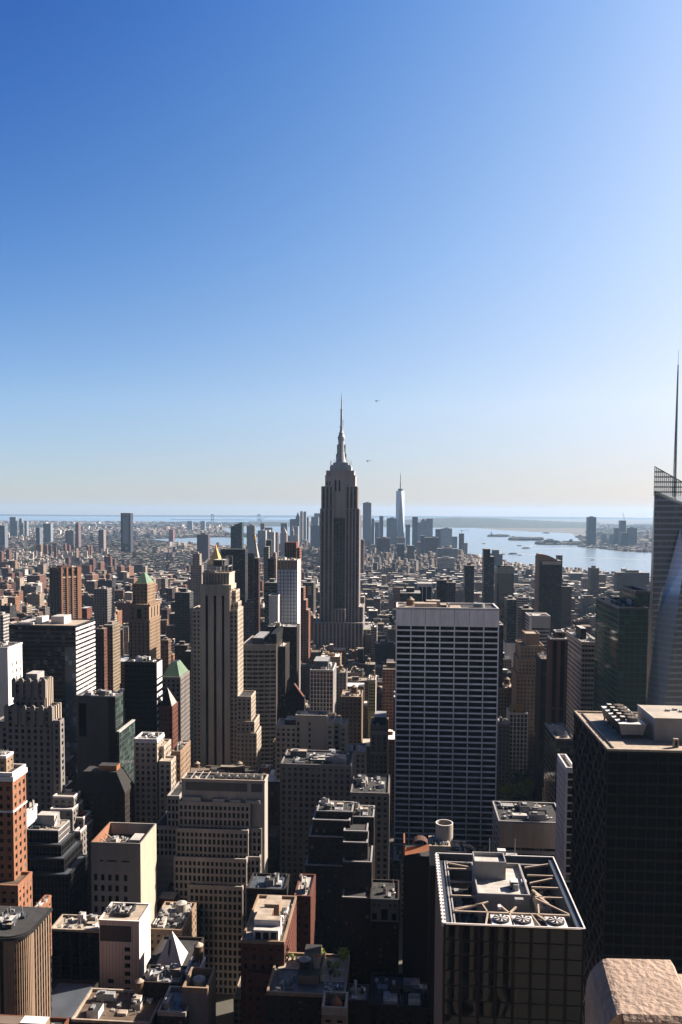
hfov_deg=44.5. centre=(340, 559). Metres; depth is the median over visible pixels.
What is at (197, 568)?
cream needle block
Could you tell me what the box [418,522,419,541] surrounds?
office block
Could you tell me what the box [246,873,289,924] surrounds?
slate roof annex
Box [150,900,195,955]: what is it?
cluttered roof building
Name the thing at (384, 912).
window
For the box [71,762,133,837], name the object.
mansard roofed building
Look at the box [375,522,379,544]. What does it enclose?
office block
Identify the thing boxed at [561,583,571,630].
brown white capped block
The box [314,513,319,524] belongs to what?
pale glass block
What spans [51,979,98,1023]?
slate roof building
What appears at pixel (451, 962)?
window
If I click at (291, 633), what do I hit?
dark ridged tower
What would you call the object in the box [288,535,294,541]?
municipal block
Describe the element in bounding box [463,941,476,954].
window
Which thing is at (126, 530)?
framed tower
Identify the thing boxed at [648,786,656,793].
window
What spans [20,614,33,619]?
tall building
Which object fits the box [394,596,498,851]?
gridded office tower
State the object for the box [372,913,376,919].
window
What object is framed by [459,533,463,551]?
unfinished tower
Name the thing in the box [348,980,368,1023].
tiny bulkhead building
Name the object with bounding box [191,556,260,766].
striped limestone tower
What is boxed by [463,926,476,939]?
window
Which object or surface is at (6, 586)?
housing slab
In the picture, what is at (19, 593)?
housing slab
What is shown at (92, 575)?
housing slab
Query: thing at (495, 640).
window
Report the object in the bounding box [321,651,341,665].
tall building
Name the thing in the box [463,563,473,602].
dark slim tower
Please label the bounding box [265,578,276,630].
teal tower
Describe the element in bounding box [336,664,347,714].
tall building
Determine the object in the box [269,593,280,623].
white blank annex
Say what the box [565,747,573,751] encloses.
window
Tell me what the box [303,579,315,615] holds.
billboard building
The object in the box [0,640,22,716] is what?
white blank tower
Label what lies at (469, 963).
window
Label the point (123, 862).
concrete walled building
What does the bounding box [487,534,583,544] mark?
island buildings and trees
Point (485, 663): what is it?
window
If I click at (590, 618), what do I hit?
tall building
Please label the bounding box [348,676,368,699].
tall building
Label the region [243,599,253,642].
grey spiked building
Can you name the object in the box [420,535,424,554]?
navy tower
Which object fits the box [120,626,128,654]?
tall building
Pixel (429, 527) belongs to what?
banded office tower
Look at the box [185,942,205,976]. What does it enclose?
tank topped tower
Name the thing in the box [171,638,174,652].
tall building
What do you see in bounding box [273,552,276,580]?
pink lit tower
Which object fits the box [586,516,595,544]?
rounded river tower
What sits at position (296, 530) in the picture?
grey hazy tower
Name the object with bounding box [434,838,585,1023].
reflective office tower
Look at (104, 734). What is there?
dark glass building
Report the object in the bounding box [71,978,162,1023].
brown flat roof building
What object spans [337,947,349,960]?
potted shrub
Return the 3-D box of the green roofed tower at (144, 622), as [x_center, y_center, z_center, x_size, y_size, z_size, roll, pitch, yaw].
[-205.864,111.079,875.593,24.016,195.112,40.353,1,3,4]
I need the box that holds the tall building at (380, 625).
[377,619,383,630]
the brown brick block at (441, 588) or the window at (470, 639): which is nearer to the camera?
the window at (470, 639)
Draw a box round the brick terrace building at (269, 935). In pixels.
[241,894,296,1023]
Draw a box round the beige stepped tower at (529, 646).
[511,630,544,772]
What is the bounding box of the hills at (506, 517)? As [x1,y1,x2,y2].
[412,516,652,519]
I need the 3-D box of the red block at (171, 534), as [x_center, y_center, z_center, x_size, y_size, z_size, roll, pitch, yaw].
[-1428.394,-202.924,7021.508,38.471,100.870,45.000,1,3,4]
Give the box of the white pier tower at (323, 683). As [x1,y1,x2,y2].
[310,656,335,712]
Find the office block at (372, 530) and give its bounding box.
[371,518,373,543]
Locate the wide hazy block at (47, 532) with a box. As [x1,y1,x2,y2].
[43,523,52,541]
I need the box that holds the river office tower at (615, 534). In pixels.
[613,528,618,543]
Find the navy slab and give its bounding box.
[310,524,319,548]
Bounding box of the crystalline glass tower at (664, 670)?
[646,350,681,705]
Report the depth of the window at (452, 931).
215.56 m
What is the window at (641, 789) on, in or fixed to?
in the black lattice tower at (625, 890)
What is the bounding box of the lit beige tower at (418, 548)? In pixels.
[417,542,420,556]
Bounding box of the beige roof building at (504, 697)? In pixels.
[498,677,511,717]
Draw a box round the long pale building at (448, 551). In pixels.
[437,547,457,557]
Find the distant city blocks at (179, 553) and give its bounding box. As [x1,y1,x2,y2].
[0,520,652,574]
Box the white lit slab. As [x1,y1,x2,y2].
[247,524,255,552]
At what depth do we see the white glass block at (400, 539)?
4900.43 m
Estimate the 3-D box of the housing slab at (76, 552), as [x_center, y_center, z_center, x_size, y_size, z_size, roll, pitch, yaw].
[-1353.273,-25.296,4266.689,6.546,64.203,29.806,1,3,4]
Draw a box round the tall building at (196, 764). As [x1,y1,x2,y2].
[191,761,210,770]
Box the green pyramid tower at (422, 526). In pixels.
[420,518,425,536]
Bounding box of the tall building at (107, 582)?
[98,579,114,589]
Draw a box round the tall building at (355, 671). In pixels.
[350,666,362,676]
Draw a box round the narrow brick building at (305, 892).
[294,874,315,951]
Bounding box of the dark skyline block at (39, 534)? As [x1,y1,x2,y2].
[36,527,42,543]
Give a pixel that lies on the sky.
(222, 222)
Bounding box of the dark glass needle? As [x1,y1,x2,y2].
[266,540,271,556]
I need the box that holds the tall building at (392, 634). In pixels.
[388,626,395,641]
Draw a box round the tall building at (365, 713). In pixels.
[348,683,367,738]
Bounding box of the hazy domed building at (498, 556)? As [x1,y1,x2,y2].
[490,549,502,565]
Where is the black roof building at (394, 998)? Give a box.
[369,972,433,1023]
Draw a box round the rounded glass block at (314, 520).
[311,517,318,524]
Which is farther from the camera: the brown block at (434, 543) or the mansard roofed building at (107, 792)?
the brown block at (434, 543)
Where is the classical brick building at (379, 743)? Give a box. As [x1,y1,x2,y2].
[370,711,387,773]
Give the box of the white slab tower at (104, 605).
[94,586,114,627]
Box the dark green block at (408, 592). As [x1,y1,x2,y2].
[400,587,420,601]
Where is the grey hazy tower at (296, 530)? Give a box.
[293,526,298,534]
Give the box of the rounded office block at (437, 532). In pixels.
[435,529,440,545]
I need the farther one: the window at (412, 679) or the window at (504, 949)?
the window at (412, 679)
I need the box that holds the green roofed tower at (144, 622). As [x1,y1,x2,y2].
[127,572,160,658]
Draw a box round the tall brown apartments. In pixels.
[587,565,598,596]
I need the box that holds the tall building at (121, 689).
[118,683,124,708]
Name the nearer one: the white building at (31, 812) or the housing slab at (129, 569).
the white building at (31, 812)
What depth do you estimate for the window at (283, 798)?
509.71 m
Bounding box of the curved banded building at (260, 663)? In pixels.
[243,626,284,765]
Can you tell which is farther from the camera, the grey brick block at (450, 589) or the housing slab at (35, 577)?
the housing slab at (35, 577)
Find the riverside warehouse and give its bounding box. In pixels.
[614,570,649,590]
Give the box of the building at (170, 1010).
[157,986,188,1023]
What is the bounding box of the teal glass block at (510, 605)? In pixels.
[503,595,516,642]
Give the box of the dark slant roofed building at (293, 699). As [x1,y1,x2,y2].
[282,683,304,717]
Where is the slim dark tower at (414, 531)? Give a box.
[412,517,417,548]
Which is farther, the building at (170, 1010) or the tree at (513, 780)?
the tree at (513, 780)
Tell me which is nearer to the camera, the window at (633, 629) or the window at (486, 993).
the window at (486, 993)
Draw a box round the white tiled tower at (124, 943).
[98,902,150,989]
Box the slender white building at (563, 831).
[555,754,572,889]
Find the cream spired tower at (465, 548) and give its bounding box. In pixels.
[464,543,467,554]
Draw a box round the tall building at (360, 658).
[356,648,363,662]
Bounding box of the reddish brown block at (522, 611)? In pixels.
[518,605,533,639]
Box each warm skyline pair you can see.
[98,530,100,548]
[101,530,105,552]
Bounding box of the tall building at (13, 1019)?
[0,1014,68,1023]
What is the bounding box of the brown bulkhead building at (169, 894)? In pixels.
[157,883,200,936]
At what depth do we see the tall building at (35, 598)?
1945.01 m
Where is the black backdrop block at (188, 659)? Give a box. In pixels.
[185,647,190,739]
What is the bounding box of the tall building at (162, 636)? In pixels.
[160,631,165,641]
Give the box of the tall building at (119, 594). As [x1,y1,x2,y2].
[114,590,124,601]
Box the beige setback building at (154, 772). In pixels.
[134,732,175,823]
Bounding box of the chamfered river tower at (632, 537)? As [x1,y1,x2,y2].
[627,527,636,544]
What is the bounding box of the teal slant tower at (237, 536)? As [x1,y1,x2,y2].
[231,522,243,548]
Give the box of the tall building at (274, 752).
[273,739,274,765]
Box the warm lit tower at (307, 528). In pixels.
[307,517,308,539]
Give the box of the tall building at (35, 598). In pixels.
[26,591,43,606]
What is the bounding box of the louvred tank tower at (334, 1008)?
[321,991,347,1023]
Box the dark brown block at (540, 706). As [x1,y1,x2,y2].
[534,651,546,801]
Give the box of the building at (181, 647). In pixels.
[175,641,189,665]
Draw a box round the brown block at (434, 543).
[430,536,438,552]
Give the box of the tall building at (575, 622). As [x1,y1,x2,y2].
[572,619,588,627]
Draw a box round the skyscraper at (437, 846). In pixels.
[427,834,475,1006]
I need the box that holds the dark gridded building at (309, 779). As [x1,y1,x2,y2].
[280,748,353,895]
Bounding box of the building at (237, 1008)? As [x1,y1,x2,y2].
[233,976,240,1023]
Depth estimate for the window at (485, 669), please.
607.59 m
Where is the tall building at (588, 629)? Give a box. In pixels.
[582,625,591,635]
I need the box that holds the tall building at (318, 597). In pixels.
[317,591,319,605]
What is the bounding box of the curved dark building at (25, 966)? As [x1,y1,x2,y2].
[0,906,52,1016]
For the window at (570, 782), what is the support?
in the slender white building at (563, 831)
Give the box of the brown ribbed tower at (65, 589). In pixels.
[49,565,81,618]
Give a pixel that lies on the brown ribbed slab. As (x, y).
(556, 675)
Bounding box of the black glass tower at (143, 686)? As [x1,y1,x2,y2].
[124,655,161,736]
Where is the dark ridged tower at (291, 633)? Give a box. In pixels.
[267,621,299,688]
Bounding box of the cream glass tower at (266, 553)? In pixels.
[264,546,269,602]
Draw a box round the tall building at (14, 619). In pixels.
[10,617,18,621]
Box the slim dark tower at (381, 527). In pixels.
[379,516,382,537]
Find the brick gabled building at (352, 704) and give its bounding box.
[341,684,362,742]
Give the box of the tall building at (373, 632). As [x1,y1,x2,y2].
[371,622,376,661]
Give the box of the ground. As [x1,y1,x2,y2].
[3,518,652,1023]
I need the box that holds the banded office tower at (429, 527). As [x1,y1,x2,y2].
[426,518,432,536]
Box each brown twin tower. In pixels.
[248,553,254,600]
[254,558,259,634]
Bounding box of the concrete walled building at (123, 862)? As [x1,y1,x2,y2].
[91,822,156,924]
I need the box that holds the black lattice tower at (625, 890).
[569,703,681,1023]
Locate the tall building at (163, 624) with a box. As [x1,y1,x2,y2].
[160,619,167,632]
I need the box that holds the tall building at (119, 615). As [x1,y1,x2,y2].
[115,607,121,624]
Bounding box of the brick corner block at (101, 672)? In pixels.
[95,626,107,690]
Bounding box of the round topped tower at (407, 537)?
[405,524,409,546]
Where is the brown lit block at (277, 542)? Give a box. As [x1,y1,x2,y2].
[275,532,278,555]
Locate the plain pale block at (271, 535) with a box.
[268,532,274,555]
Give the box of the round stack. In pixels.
[435,819,452,843]
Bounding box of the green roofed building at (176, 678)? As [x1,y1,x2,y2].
[162,660,189,741]
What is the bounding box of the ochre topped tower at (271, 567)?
[268,557,275,580]
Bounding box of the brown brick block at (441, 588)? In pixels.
[436,576,446,602]
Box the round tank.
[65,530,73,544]
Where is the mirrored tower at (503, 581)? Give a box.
[494,566,514,624]
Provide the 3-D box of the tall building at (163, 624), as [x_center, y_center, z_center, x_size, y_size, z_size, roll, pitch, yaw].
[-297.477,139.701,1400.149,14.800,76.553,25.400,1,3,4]
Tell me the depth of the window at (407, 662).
611.84 m
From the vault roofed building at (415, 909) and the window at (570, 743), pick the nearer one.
the vault roofed building at (415, 909)
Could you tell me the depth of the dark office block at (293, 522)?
6293.19 m
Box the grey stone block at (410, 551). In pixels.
[407,545,413,561]
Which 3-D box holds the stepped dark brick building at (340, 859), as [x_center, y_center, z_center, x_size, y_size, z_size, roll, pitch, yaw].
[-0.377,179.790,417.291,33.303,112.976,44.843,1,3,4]
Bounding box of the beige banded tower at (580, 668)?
[566,625,594,734]
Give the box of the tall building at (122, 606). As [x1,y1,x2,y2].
[115,599,131,624]
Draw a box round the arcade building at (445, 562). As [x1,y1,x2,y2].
[437,556,453,573]
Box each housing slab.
[0,551,3,561]
[2,583,10,589]
[4,589,14,595]
[6,549,11,559]
[15,571,22,577]
[15,590,22,601]
[27,573,45,591]
[35,543,42,553]
[43,544,47,554]
[49,545,51,554]
[54,547,56,556]
[65,557,69,565]
[75,548,78,556]
[85,572,98,587]
[89,558,95,572]
[98,561,104,569]
[106,573,111,578]
[108,556,111,565]
[113,558,115,570]
[117,565,124,580]
[125,565,133,577]
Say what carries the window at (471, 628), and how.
in the gridded office tower at (446, 691)
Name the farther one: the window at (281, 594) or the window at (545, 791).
the window at (281, 594)
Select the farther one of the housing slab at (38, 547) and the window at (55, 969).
the housing slab at (38, 547)
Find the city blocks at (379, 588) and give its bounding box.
[0,560,650,918]
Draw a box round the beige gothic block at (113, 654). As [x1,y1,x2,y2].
[103,621,120,690]
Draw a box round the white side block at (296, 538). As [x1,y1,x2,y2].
[295,535,298,546]
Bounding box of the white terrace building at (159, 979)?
[142,963,186,998]
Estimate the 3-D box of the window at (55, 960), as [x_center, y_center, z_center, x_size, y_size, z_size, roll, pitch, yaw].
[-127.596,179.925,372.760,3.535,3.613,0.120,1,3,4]
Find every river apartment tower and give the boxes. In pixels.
[601,534,606,542]
[608,534,612,542]
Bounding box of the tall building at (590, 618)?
[586,613,595,627]
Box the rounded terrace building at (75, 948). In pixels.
[52,911,100,987]
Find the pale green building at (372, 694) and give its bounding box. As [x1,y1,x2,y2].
[368,670,376,738]
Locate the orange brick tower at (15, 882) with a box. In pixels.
[0,749,51,986]
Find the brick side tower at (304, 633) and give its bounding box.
[297,547,309,662]
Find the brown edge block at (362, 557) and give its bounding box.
[360,539,363,572]
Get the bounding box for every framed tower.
[121,513,132,553]
[277,557,300,623]
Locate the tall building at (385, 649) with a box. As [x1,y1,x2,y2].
[375,638,395,663]
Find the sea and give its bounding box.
[0,516,386,522]
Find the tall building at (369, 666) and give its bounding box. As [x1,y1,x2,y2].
[365,657,377,689]
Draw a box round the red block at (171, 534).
[169,529,174,540]
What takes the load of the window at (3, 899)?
in the orange brick tower at (15, 882)
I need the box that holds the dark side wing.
[278,642,289,719]
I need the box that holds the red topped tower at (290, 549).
[284,541,297,558]
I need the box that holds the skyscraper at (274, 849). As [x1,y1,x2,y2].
[268,825,279,873]
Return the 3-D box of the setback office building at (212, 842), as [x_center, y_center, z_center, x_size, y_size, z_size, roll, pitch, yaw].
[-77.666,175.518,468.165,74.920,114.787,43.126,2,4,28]
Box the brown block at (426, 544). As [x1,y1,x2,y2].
[424,537,429,554]
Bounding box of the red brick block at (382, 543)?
[376,537,389,553]
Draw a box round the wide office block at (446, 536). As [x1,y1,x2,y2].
[441,528,451,546]
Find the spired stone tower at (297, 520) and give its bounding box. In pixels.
[296,513,299,544]
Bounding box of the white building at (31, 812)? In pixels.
[26,800,37,826]
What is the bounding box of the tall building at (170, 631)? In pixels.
[167,625,174,640]
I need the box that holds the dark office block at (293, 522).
[290,519,295,534]
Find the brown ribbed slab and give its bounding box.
[545,629,567,725]
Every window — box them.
[2,880,50,937]
[3,735,91,897]
[23,672,65,754]
[27,843,87,925]
[52,931,59,938]
[52,940,59,947]
[52,949,59,956]
[52,957,59,964]
[52,966,59,973]
[52,975,59,982]
[61,932,68,939]
[61,940,68,947]
[62,949,68,956]
[62,958,69,965]
[62,966,69,974]
[62,975,69,979]
[71,932,78,939]
[71,941,78,948]
[71,949,78,957]
[71,958,78,965]
[71,967,78,974]
[81,932,87,940]
[81,941,88,948]
[81,950,88,957]
[81,959,88,966]
[81,967,88,975]
[81,976,88,980]
[90,933,97,940]
[90,941,97,949]
[91,950,97,957]
[91,959,97,966]
[91,968,98,975]
[91,976,98,980]
[95,607,112,627]
[122,751,134,822]
[131,625,159,657]
[136,779,173,821]
[137,609,140,617]
[157,813,259,992]
[192,614,255,766]
[244,996,265,1022]
[255,932,260,938]
[263,932,268,938]
[271,933,275,939]
[277,743,343,777]
[280,677,286,717]
[281,594,295,623]
[282,797,348,895]
[291,651,299,684]
[308,834,370,983]
[311,691,331,712]
[315,494,369,651]
[350,733,359,742]
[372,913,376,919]
[377,839,386,878]
[381,909,387,919]
[395,684,496,851]
[396,678,409,681]
[397,626,409,628]
[397,631,409,634]
[397,637,409,640]
[397,643,409,646]
[397,648,409,652]
[397,654,409,658]
[397,660,409,664]
[397,666,409,669]
[397,672,409,675]
[411,626,424,629]
[411,631,424,634]
[411,637,424,640]
[411,643,424,646]
[411,649,424,652]
[411,655,424,658]
[411,660,423,664]
[411,666,423,670]
[411,672,423,676]
[411,678,423,681]
[425,667,438,670]
[425,672,438,676]
[425,678,438,682]
[426,626,438,629]
[426,631,438,635]
[426,637,438,641]
[426,643,438,646]
[426,649,438,652]
[426,655,438,658]
[426,661,438,664]
[440,626,453,629]
[440,632,453,635]
[440,637,453,641]
[440,643,453,647]
[440,649,453,653]
[440,655,453,658]
[440,661,452,664]
[440,667,452,670]
[440,673,452,676]
[440,679,452,682]
[445,940,458,954]
[445,955,458,969]
[445,970,458,984]
[445,986,458,999]
[445,988,580,1023]
[446,925,459,938]
[454,667,467,671]
[454,673,467,676]
[454,679,467,682]
[455,627,468,629]
[455,632,467,635]
[455,638,467,641]
[455,644,467,647]
[455,649,467,653]
[455,655,467,659]
[455,661,467,665]
[462,971,475,985]
[462,986,475,1000]
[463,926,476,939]
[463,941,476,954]
[463,956,476,969]
[469,638,482,641]
[469,644,482,647]
[469,650,482,653]
[469,656,482,659]
[469,661,482,665]
[469,667,481,671]
[469,673,481,677]
[469,679,481,683]
[470,627,482,630]
[470,632,482,635]
[479,987,492,1000]
[480,927,493,940]
[480,942,493,955]
[480,957,493,970]
[480,972,493,985]
[483,679,496,683]
[484,627,497,630]
[484,632,497,636]
[484,638,497,642]
[484,644,497,647]
[484,650,496,653]
[484,656,496,659]
[484,662,496,665]
[484,668,496,671]
[484,674,496,677]
[497,942,511,956]
[497,958,510,971]
[497,973,510,986]
[498,772,507,798]
[498,927,511,941]
[499,847,519,849]
[509,752,525,783]
[511,661,535,772]
[514,974,528,987]
[515,928,528,941]
[515,943,528,957]
[515,958,528,972]
[521,848,541,850]
[521,854,541,855]
[532,944,546,957]
[532,959,545,973]
[532,974,545,988]
[533,929,546,942]
[534,695,545,801]
[543,788,551,802]
[549,975,563,988]
[550,929,564,943]
[550,945,563,958]
[550,960,563,973]
[551,709,555,722]
[552,641,556,707]
[556,741,564,745]
[556,747,564,751]
[559,641,564,707]
[559,709,562,722]
[559,857,570,887]
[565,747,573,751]
[566,649,594,734]
[566,741,572,745]
[566,843,570,848]
[566,851,570,856]
[567,796,571,801]
[567,804,571,809]
[567,827,571,833]
[567,961,581,974]
[567,976,580,989]
[568,773,572,778]
[568,780,572,786]
[568,930,581,944]
[568,945,581,959]
[571,745,681,1022]
[593,615,646,711]
[608,763,616,770]
[608,774,616,781]
[608,785,616,792]
[609,753,617,759]
[618,763,626,771]
[618,774,626,781]
[618,785,626,792]
[619,754,627,760]
[628,764,636,771]
[628,774,636,782]
[628,785,636,793]
[629,754,637,760]
[636,621,641,625]
[638,775,646,782]
[638,786,646,793]
[639,754,647,760]
[639,764,646,771]
[648,775,656,782]
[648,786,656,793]
[649,754,657,760]
[649,764,657,771]
[658,775,666,783]
[658,786,666,794]
[659,755,667,761]
[659,764,667,772]
[668,776,676,783]
[668,786,676,794]
[669,755,677,761]
[669,765,677,772]
[678,787,681,794]
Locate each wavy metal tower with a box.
[300,511,303,541]
[303,512,306,539]
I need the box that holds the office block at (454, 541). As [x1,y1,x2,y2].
[452,536,456,547]
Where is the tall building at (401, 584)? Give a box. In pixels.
[392,582,408,594]
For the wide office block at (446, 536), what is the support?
on the ground
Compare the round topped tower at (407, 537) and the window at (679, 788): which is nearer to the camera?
the window at (679, 788)
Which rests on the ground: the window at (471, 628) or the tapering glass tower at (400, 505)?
the tapering glass tower at (400, 505)
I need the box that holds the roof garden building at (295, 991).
[266,944,349,1023]
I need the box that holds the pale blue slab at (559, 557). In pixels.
[556,555,562,560]
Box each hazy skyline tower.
[10,517,17,535]
[19,518,23,535]
[24,521,28,535]
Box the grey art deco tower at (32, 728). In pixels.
[0,671,93,914]
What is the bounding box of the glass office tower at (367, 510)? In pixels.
[363,502,371,545]
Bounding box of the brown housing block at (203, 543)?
[197,533,209,559]
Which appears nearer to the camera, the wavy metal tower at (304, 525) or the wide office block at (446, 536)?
the wide office block at (446, 536)
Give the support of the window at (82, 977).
in the rounded terrace building at (75, 948)
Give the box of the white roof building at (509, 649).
[503,640,514,666]
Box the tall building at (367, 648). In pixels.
[364,634,370,656]
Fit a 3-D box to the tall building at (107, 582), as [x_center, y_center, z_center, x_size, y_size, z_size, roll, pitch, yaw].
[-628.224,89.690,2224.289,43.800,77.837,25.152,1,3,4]
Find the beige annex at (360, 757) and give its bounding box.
[347,743,366,773]
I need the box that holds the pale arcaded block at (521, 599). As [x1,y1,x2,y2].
[514,594,526,639]
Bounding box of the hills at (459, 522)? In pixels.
[250,517,599,527]
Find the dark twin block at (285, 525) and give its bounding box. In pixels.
[281,523,287,541]
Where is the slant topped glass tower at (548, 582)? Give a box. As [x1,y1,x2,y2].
[534,553,561,635]
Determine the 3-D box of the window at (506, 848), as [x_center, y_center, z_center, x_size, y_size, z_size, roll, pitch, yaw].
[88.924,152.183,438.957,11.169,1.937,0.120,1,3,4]
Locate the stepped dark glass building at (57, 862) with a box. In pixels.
[27,811,87,925]
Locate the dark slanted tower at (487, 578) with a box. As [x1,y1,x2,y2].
[482,548,493,602]
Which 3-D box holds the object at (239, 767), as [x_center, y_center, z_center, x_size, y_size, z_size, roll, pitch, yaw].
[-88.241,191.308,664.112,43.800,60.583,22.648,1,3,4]
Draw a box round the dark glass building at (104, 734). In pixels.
[76,689,134,822]
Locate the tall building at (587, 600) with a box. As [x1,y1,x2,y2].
[580,595,595,615]
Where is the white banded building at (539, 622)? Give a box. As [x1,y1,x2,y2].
[525,612,550,653]
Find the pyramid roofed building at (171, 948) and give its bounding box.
[146,931,203,969]
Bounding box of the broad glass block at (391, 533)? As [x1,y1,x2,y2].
[386,517,396,544]
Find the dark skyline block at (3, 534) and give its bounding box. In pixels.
[0,525,7,547]
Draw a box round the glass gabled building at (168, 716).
[159,687,177,755]
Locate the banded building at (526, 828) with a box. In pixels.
[492,801,555,857]
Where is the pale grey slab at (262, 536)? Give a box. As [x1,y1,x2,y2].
[258,529,266,554]
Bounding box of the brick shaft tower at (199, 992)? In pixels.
[182,967,215,1023]
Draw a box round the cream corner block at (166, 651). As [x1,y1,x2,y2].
[161,637,170,675]
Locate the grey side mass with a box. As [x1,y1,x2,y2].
[175,588,192,646]
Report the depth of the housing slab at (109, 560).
3521.51 m
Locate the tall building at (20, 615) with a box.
[17,611,31,620]
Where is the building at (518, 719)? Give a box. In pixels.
[506,704,527,785]
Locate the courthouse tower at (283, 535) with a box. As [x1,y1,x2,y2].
[280,527,287,554]
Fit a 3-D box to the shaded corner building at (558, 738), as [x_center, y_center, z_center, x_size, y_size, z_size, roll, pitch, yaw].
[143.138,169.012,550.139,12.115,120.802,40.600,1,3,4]
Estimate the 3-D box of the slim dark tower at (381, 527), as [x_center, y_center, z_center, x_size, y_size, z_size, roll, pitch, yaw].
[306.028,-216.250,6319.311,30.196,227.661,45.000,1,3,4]
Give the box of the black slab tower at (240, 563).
[221,548,247,605]
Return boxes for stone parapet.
[585,958,681,1023]
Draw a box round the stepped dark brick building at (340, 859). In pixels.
[305,797,374,983]
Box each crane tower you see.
[260,523,264,529]
[618,520,625,544]
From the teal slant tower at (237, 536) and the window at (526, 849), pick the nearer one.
the window at (526, 849)
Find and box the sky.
[0,0,681,517]
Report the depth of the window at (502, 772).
731.91 m
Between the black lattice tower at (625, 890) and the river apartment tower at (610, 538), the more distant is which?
the river apartment tower at (610, 538)
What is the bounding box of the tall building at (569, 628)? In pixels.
[566,624,575,630]
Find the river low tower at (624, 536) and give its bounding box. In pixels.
[620,532,628,545]
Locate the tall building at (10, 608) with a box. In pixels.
[0,603,16,617]
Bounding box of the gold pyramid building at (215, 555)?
[207,545,220,570]
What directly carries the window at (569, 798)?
in the slender white building at (563, 831)
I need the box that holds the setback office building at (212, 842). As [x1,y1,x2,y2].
[156,771,267,994]
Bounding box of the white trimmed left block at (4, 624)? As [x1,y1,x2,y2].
[0,612,9,641]
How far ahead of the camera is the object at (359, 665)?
1132.34 m
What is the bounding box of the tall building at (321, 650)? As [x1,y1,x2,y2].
[318,645,326,655]
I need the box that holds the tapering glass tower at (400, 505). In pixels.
[396,473,404,536]
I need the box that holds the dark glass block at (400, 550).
[397,544,403,559]
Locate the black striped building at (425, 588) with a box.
[417,582,432,601]
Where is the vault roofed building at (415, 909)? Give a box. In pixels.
[402,833,428,981]
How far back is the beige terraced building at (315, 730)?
567.40 m
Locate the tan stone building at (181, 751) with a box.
[172,740,190,783]
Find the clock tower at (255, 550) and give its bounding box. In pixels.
[252,536,259,557]
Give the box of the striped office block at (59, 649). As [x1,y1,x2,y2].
[9,614,95,783]
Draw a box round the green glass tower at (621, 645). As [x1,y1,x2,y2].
[593,586,649,711]
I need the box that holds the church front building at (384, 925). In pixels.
[369,879,398,994]
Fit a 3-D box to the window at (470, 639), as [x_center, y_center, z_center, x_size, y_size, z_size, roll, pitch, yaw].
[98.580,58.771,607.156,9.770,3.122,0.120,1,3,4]
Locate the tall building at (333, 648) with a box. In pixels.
[324,645,345,667]
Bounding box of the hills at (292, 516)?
[0,514,411,517]
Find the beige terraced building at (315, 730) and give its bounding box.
[275,710,347,779]
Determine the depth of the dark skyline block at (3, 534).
5502.23 m
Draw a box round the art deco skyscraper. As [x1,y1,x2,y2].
[313,393,371,652]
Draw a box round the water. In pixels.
[152,526,651,575]
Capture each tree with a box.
[496,782,512,797]
[509,776,516,798]
[509,781,521,800]
[515,768,531,782]
[516,781,530,800]
[526,777,535,799]
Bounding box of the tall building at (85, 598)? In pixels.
[82,592,92,606]
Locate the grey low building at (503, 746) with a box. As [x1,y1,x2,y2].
[496,716,509,800]
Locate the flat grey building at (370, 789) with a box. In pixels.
[350,773,389,878]
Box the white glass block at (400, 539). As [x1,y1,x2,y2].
[396,536,404,550]
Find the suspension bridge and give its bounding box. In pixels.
[170,514,289,522]
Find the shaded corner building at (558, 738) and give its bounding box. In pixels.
[543,722,573,803]
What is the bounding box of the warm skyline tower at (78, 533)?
[75,523,80,546]
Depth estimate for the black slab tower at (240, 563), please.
1401.67 m
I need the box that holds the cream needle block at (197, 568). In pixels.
[191,552,203,607]
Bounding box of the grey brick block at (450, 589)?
[446,579,455,602]
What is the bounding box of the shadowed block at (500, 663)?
[498,621,503,687]

